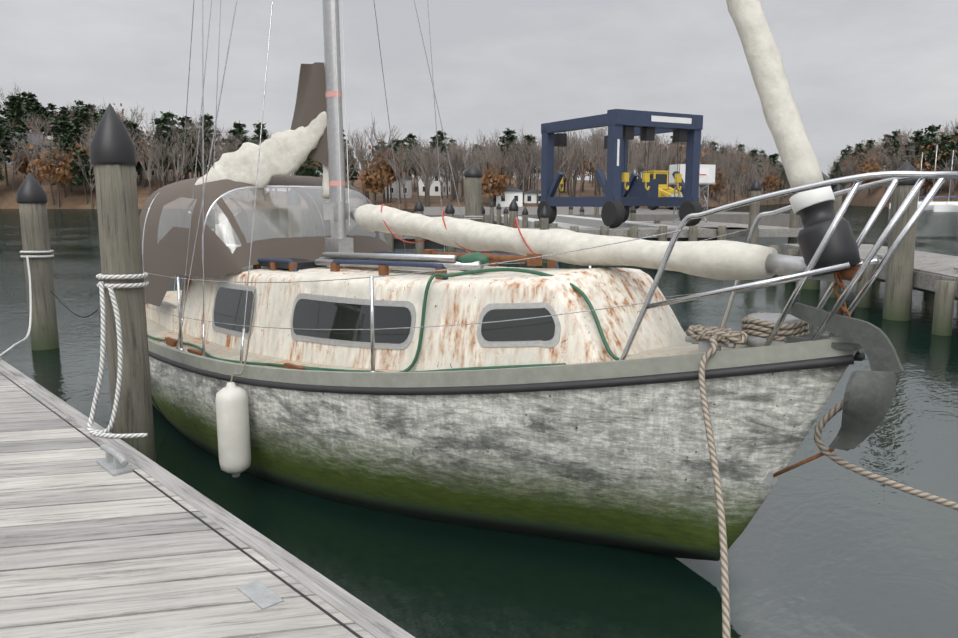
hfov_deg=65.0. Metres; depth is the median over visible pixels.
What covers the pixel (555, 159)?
birch
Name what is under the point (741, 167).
birch
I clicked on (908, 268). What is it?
timber pier
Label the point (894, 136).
pine
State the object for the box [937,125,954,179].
birch
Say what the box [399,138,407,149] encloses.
pine
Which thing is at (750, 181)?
birch
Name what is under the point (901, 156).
birch
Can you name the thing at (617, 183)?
travel lift
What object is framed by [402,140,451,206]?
bare tree
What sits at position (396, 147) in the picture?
pine
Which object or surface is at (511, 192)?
boat house
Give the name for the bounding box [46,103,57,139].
pine
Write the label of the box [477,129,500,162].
birch
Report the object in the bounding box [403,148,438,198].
bare tree
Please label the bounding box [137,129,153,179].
pine
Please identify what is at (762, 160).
birch
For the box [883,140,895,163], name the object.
pine
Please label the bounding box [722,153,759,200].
birch
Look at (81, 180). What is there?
pine
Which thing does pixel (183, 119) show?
pine
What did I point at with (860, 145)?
pine
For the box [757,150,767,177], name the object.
pine
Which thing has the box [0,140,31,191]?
bare tree
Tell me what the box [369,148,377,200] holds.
birch
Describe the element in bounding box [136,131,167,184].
bare tree
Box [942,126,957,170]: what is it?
pine
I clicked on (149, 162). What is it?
bare tree
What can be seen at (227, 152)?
birch
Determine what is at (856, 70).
sky
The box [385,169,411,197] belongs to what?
house
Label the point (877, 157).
birch
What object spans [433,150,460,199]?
birch
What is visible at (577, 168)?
bare tree
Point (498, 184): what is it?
autumn tree
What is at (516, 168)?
birch
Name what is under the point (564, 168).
birch
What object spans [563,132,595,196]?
bare tree
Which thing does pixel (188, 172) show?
pine
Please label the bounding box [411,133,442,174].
birch
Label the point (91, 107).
pine
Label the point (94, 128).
pine
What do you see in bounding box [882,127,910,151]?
birch
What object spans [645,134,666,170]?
birch
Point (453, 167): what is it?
bare tree
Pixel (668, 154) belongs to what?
birch
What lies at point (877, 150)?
birch
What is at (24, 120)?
birch
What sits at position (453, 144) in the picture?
birch
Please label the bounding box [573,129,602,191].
birch
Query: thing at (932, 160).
tree
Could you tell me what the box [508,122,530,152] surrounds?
birch
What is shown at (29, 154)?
bare tree
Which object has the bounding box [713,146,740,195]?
birch
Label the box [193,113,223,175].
birch
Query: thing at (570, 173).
bare tree
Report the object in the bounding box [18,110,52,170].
bare tree
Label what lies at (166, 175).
birch
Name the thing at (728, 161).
birch
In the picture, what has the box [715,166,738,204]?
birch
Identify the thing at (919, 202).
moored yacht
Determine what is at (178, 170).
bare tree
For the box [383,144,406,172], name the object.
pine
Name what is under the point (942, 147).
birch
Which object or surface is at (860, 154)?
oak
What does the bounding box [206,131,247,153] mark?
birch
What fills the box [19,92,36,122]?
pine
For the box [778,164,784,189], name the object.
pine
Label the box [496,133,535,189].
birch
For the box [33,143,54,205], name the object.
birch
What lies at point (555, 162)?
birch
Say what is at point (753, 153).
pine
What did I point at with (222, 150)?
birch
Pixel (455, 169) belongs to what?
birch
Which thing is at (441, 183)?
birch
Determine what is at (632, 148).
birch
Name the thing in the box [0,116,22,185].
bare tree
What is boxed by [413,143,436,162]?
birch
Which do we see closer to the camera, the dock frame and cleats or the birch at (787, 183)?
the dock frame and cleats
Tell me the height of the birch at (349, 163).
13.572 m
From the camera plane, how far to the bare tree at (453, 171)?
178.60 m
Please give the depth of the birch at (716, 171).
229.06 m
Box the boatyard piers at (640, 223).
[384,178,842,260]
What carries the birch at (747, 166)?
on the shore terrain at (75, 199)
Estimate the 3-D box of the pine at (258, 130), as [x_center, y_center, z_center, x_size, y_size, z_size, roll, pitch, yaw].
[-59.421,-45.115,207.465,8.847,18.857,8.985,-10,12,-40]
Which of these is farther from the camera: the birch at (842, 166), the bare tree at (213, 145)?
the birch at (842, 166)
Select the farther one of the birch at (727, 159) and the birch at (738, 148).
the birch at (738, 148)
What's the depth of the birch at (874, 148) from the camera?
268.32 m
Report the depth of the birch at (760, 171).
289.92 m
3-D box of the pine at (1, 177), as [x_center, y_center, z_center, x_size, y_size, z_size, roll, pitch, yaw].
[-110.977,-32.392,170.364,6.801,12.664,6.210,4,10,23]
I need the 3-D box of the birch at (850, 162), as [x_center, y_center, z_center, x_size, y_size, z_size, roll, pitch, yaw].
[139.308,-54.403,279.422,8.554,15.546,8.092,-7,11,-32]
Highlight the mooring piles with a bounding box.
[0,103,482,462]
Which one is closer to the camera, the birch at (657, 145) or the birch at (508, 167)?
the birch at (508, 167)
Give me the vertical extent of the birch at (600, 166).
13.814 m
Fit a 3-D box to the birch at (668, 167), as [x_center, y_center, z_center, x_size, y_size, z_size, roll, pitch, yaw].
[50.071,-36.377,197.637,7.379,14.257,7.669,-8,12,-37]
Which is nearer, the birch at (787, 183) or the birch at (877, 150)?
the birch at (877, 150)
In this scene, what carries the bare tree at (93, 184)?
on the shore terrain at (75, 199)
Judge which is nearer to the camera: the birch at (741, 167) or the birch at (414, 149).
the birch at (414, 149)
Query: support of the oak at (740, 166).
on the shore terrain at (75, 199)
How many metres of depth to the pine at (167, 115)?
189.29 m
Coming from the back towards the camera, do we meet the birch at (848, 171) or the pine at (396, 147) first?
the birch at (848, 171)
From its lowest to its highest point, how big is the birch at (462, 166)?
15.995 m
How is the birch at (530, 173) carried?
on the shore terrain at (75, 199)
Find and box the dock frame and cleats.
[0,358,414,637]
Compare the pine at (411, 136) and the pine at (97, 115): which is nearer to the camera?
the pine at (97, 115)
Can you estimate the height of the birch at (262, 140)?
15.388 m
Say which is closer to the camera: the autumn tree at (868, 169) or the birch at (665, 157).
the birch at (665, 157)
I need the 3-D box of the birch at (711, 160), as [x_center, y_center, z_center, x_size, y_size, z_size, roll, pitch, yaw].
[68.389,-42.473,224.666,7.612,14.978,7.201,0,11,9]
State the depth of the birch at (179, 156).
179.74 m
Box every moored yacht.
[916,152,937,203]
[917,145,956,209]
[934,160,957,211]
[945,150,957,204]
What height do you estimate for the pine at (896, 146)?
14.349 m
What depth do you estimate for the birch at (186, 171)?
173.78 m
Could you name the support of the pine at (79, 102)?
on the shore terrain at (75, 199)
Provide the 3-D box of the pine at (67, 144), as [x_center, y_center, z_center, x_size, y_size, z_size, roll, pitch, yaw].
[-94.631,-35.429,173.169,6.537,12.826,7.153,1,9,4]
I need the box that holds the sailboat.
[98,0,957,637]
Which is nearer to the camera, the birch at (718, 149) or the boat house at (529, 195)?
the boat house at (529, 195)
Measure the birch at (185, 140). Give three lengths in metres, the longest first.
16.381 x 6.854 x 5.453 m
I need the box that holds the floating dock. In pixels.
[0,369,374,637]
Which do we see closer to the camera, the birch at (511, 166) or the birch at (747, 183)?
the birch at (511, 166)
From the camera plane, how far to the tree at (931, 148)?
195.96 m
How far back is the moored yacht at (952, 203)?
154.41 m
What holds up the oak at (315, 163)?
on the shore terrain at (75, 199)
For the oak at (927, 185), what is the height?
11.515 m
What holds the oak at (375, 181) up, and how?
on the shore terrain at (75, 199)
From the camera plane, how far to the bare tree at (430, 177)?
168.33 m
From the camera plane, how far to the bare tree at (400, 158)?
171.27 m
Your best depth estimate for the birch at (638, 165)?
213.37 m
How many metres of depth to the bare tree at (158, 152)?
169.97 m
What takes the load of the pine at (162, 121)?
on the shore terrain at (75, 199)
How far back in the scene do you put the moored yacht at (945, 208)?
126.41 m
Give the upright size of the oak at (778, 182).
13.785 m
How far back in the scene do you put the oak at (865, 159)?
267.70 m
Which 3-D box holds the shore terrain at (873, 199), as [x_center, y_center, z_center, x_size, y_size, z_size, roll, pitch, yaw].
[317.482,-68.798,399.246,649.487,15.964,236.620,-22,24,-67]
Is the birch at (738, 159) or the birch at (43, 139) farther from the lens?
the birch at (738, 159)
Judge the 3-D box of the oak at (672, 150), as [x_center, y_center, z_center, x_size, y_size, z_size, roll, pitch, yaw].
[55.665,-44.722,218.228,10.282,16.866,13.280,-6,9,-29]
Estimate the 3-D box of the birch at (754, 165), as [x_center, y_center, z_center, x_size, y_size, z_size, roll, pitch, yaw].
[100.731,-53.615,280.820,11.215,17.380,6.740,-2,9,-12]
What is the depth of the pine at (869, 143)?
272.83 m
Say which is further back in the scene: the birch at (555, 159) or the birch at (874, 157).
the birch at (874, 157)
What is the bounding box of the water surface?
[0,204,957,637]
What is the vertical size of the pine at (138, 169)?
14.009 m
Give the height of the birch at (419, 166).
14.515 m
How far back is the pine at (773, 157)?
368.70 m
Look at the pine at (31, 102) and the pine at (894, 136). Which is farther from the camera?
the pine at (894, 136)
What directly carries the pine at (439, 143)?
on the shore terrain at (75, 199)
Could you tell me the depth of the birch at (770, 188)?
307.01 m
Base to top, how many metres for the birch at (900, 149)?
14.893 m
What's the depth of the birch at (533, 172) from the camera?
182.56 m
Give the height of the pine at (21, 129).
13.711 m
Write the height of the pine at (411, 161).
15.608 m
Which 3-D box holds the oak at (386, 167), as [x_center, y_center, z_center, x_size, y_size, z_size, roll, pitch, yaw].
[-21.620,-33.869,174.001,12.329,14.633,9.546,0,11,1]
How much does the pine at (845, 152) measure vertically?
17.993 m
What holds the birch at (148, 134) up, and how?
on the shore terrain at (75, 199)
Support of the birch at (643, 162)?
on the shore terrain at (75, 199)
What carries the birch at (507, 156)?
on the shore terrain at (75, 199)
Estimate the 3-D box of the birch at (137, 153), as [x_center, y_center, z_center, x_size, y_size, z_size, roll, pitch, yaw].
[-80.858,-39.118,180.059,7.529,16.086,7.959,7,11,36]
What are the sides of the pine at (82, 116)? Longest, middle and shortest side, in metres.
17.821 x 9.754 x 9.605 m
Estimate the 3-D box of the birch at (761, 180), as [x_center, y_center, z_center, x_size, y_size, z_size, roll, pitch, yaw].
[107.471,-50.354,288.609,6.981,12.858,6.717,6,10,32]
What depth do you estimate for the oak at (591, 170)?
201.66 m
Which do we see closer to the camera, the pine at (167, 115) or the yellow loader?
the yellow loader
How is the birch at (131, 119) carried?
on the shore terrain at (75, 199)
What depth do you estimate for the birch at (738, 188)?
246.40 m
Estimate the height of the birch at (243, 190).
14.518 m
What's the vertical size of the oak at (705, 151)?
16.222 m
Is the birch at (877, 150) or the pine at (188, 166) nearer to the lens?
the pine at (188, 166)
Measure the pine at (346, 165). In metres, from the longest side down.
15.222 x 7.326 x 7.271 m
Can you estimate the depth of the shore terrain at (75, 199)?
177.36 m
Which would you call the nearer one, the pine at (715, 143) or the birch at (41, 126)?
the birch at (41, 126)
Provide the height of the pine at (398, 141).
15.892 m
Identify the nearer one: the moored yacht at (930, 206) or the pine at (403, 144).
the moored yacht at (930, 206)
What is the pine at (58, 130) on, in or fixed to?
on the shore terrain at (75, 199)
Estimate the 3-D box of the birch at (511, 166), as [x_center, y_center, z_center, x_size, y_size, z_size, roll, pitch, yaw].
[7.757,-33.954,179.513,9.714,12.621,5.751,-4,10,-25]
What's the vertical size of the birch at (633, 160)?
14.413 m
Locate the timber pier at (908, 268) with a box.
[769,160,957,335]
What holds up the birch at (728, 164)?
on the shore terrain at (75, 199)
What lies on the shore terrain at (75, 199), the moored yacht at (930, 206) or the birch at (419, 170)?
the birch at (419, 170)
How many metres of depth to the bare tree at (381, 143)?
170.88 m
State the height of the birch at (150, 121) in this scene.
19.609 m
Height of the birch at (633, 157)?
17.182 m
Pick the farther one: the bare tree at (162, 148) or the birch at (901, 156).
the birch at (901, 156)
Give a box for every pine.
[0,93,32,133]
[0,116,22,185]
[0,160,8,180]
[6,97,31,126]
[9,126,34,177]
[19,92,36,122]
[19,92,43,130]
[34,106,55,137]
[45,117,77,161]
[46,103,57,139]
[48,108,79,148]
[50,134,66,161]
[52,136,76,191]
[59,106,70,122]
[69,106,93,148]
[69,149,94,204]
[73,100,88,112]
[82,112,102,146]
[84,104,97,127]
[87,109,105,141]
[87,121,99,151]
[123,121,145,168]
[129,129,148,180]
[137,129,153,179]
[145,116,181,185]
[158,110,186,181]
[165,129,190,167]
[175,116,192,178]
[176,141,198,178]
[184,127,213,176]
[184,148,208,176]
[195,112,224,156]
[227,121,255,151]
[235,145,249,201]
[251,122,268,144]
[295,158,322,177]
[343,130,354,161]
[343,140,355,179]
[346,157,361,185]
[373,139,386,161]
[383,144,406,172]
[388,140,405,161]
[394,138,408,168]
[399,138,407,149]
[403,132,419,188]
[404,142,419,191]
[427,141,442,168]
[429,130,451,166]
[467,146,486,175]
[497,128,526,184]
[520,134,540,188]
[708,141,719,155]
[748,149,763,175]
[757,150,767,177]
[766,154,781,175]
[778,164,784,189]
[778,173,789,200]
[831,165,845,186]
[833,149,849,174]
[845,142,863,172]
[856,138,875,166]
[880,129,904,159]
[880,134,891,170]
[881,139,901,169]
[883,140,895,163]
[899,129,926,166]
[914,123,941,194]
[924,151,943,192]
[930,134,954,190]
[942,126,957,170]
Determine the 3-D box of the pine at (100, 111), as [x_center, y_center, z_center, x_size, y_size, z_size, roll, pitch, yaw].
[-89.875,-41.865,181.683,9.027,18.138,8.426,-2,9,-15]
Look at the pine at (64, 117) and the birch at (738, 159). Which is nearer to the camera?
the pine at (64, 117)
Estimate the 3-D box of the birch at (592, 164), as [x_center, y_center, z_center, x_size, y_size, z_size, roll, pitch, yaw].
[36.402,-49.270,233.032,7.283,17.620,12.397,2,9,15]
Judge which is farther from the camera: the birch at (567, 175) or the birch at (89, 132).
the birch at (567, 175)
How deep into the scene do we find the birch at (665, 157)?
203.36 m
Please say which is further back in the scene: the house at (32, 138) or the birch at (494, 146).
the house at (32, 138)
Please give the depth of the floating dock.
3.25 m
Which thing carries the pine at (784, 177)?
on the shore terrain at (75, 199)
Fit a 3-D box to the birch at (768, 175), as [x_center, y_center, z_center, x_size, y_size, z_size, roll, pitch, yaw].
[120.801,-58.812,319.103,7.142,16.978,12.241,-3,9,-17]
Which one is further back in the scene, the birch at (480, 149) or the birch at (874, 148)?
the birch at (874, 148)
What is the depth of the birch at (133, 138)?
173.32 m
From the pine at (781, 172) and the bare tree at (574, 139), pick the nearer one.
the bare tree at (574, 139)
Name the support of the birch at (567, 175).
on the shore terrain at (75, 199)
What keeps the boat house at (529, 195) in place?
on the shore terrain at (75, 199)
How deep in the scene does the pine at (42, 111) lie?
234.49 m
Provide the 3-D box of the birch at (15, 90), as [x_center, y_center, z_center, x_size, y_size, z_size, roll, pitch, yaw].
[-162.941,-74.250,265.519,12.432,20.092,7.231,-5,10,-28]
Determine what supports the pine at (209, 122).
on the shore terrain at (75, 199)
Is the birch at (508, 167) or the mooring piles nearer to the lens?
the mooring piles
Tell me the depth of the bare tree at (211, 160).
171.65 m
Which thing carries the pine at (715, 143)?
on the shore terrain at (75, 199)
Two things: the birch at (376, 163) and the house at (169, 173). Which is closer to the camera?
the birch at (376, 163)
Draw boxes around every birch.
[0,85,29,106]
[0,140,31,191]
[11,101,33,132]
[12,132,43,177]
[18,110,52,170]
[28,114,49,133]
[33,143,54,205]
[34,125,69,155]
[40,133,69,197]
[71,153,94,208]
[75,127,93,152]
[78,118,98,147]
[80,129,93,165]
[93,123,145,151]
[115,104,146,127]
[119,113,140,129]
[126,122,154,187]
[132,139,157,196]
[137,124,153,144]
[138,109,171,132]
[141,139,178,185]
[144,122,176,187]
[150,148,171,178]
[154,146,170,184]
[163,146,186,181]
[165,134,186,180]
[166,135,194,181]
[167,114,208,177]
[173,148,193,179]
[181,124,191,179]
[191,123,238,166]
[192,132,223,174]
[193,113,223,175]
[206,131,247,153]
[208,133,237,193]
[213,141,235,158]
[222,141,244,202]
[247,132,264,195]
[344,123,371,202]
[344,153,353,174]
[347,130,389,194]
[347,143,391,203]
[349,148,374,198]
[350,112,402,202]
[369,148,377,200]
[377,149,407,202]
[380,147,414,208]
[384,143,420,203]
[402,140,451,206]
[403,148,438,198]
[404,137,427,169]
[405,155,436,189]
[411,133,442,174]
[412,143,439,196]
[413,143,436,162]
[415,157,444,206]
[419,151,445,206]
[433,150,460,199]
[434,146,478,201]
[434,155,449,198]
[437,148,456,198]
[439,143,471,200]
[440,131,457,161]
[447,136,468,196]
[447,144,468,197]
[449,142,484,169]
[450,145,467,200]
[455,147,480,173]
[464,153,484,171]
[466,131,492,163]
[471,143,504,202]
[475,137,507,200]
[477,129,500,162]
[477,146,505,203]
[480,133,513,163]
[488,143,520,176]
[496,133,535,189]
[496,155,524,184]
[501,152,524,185]
[503,152,522,182]
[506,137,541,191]
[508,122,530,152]
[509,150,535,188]
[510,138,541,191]
[520,146,557,187]
[522,155,540,188]
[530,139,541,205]
[534,142,559,169]
[540,147,564,177]
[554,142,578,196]
[554,149,579,196]
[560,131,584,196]
[560,152,574,194]
[561,131,575,192]
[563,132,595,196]
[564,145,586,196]
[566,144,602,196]
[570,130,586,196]
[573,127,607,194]
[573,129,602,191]
[584,140,598,186]
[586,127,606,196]
[588,145,606,194]
[595,141,606,176]
[604,145,643,172]
[627,139,641,175]
[627,149,645,196]
[629,137,647,172]
[630,153,653,178]
[631,133,663,178]
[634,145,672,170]
[635,141,650,172]
[638,149,668,170]
[639,141,656,168]
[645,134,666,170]
[648,134,669,167]
[650,142,682,166]
[653,145,684,168]
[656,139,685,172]
[662,155,684,186]
[700,143,721,200]
[700,145,710,198]
[703,136,726,162]
[707,155,720,164]
[708,157,724,197]
[712,146,739,196]
[712,154,725,201]
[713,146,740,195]
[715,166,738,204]
[717,153,736,203]
[719,154,741,200]
[721,135,751,156]
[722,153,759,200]
[730,162,740,199]
[732,178,746,201]
[734,153,749,194]
[734,153,761,194]
[736,150,756,197]
[740,162,759,197]
[741,166,756,197]
[744,170,755,194]
[745,158,762,185]
[750,164,770,180]
[753,172,766,187]
[758,151,768,169]
[759,163,777,192]
[763,176,779,204]
[769,162,783,191]
[778,175,789,203]
[827,167,846,201]
[837,154,849,186]
[842,159,855,186]
[844,155,861,171]
[846,155,865,183]
[852,150,870,172]
[858,138,879,160]
[863,140,887,159]
[863,152,883,169]
[864,151,882,164]
[867,146,884,165]
[874,137,889,178]
[879,158,898,193]
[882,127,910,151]
[883,151,902,188]
[885,153,904,169]
[890,148,913,167]
[893,137,909,168]
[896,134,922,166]
[932,130,950,190]
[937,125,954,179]
[937,157,957,201]
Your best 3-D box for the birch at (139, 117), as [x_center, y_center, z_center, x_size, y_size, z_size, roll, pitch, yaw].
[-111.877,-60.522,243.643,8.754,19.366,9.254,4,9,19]
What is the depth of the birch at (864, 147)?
277.95 m
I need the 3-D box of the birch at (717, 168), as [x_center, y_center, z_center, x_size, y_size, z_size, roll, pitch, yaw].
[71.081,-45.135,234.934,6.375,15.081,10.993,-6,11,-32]
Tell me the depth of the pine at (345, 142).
241.01 m
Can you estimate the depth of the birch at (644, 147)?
208.94 m
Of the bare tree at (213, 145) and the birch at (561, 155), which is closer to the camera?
the bare tree at (213, 145)
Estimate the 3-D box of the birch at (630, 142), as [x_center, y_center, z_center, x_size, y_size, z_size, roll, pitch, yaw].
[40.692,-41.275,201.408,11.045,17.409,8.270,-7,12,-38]
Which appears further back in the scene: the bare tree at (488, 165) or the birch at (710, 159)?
the birch at (710, 159)
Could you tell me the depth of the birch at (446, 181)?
184.30 m
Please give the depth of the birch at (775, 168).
347.53 m
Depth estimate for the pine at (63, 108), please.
263.97 m
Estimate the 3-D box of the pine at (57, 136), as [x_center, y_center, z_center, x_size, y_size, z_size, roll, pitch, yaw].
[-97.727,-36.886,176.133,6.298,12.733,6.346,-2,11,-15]
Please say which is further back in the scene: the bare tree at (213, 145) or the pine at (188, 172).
the pine at (188, 172)
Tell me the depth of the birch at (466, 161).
179.92 m
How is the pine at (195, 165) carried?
on the shore terrain at (75, 199)
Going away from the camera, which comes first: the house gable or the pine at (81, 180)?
the pine at (81, 180)
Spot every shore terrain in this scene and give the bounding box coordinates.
[0,139,791,208]
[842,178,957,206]
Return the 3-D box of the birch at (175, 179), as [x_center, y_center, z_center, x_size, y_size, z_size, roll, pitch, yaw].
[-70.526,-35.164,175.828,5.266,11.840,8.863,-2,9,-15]
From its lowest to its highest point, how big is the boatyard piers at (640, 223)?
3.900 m
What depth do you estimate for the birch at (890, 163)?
225.76 m
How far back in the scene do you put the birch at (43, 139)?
180.72 m
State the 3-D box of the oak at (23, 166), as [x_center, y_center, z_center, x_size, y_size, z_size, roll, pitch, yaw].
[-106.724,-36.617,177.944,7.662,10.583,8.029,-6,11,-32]
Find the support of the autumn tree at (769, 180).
on the shore terrain at (75, 199)
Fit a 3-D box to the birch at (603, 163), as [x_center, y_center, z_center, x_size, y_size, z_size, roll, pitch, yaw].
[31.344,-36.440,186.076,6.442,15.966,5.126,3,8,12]
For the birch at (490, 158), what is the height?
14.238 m
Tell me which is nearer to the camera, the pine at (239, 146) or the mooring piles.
the mooring piles
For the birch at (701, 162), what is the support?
on the shore terrain at (75, 199)
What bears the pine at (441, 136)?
on the shore terrain at (75, 199)
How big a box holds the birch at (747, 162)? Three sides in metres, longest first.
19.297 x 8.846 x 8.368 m
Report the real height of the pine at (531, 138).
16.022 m
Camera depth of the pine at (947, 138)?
193.83 m
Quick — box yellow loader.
[629,171,682,209]
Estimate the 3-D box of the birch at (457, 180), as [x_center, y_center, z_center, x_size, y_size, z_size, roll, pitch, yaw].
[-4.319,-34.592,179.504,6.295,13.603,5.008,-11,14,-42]
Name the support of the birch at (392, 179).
on the shore terrain at (75, 199)
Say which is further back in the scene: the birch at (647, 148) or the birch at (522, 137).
the birch at (647, 148)
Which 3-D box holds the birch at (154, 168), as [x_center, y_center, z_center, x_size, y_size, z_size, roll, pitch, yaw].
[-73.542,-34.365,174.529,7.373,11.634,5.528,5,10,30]
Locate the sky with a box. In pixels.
[0,0,957,179]
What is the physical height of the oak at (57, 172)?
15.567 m
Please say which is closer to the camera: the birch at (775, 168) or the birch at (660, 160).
the birch at (660, 160)
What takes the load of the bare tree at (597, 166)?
on the shore terrain at (75, 199)
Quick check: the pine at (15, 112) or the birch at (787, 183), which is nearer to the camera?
the pine at (15, 112)
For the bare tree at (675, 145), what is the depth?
201.25 m
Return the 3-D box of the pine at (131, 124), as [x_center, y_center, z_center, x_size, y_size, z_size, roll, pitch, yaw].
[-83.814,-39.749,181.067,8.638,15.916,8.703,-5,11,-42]
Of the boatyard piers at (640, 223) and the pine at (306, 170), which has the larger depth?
the pine at (306, 170)
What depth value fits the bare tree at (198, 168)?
183.49 m
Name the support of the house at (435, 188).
on the shore terrain at (75, 199)
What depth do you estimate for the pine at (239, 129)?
183.97 m
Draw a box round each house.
[4,132,50,166]
[136,160,172,180]
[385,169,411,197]
[416,166,450,195]
[496,185,523,206]
[523,188,540,202]
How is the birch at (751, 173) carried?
on the shore terrain at (75, 199)
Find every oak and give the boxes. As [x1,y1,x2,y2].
[9,145,43,174]
[23,139,81,208]
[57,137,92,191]
[113,103,141,128]
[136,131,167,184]
[298,162,319,175]
[356,156,393,204]
[363,141,410,202]
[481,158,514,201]
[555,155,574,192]
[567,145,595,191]
[653,136,685,184]
[682,149,718,170]
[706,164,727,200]
[725,149,749,191]
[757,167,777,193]
[762,168,783,192]
[850,140,880,164]
[855,146,884,168]
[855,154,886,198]
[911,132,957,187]
[911,160,938,199]
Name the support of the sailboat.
on the water surface
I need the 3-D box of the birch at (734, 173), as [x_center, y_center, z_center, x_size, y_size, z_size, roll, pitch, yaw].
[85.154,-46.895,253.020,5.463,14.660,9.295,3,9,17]
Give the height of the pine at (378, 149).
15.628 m
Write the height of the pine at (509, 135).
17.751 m
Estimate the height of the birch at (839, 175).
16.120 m
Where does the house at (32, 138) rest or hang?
on the shore terrain at (75, 199)
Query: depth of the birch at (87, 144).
164.36 m
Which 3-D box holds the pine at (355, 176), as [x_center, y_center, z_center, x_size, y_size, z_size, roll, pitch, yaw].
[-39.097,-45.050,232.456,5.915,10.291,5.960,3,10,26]
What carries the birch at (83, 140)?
on the shore terrain at (75, 199)
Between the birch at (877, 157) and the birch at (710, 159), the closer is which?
the birch at (710, 159)
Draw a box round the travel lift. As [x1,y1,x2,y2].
[537,109,702,227]
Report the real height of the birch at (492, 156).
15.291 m
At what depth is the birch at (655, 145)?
208.82 m
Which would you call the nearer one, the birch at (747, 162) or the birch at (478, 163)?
the birch at (478, 163)
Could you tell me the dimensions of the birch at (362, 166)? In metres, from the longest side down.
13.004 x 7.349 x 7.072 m
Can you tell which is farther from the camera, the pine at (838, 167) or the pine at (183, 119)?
the pine at (838, 167)

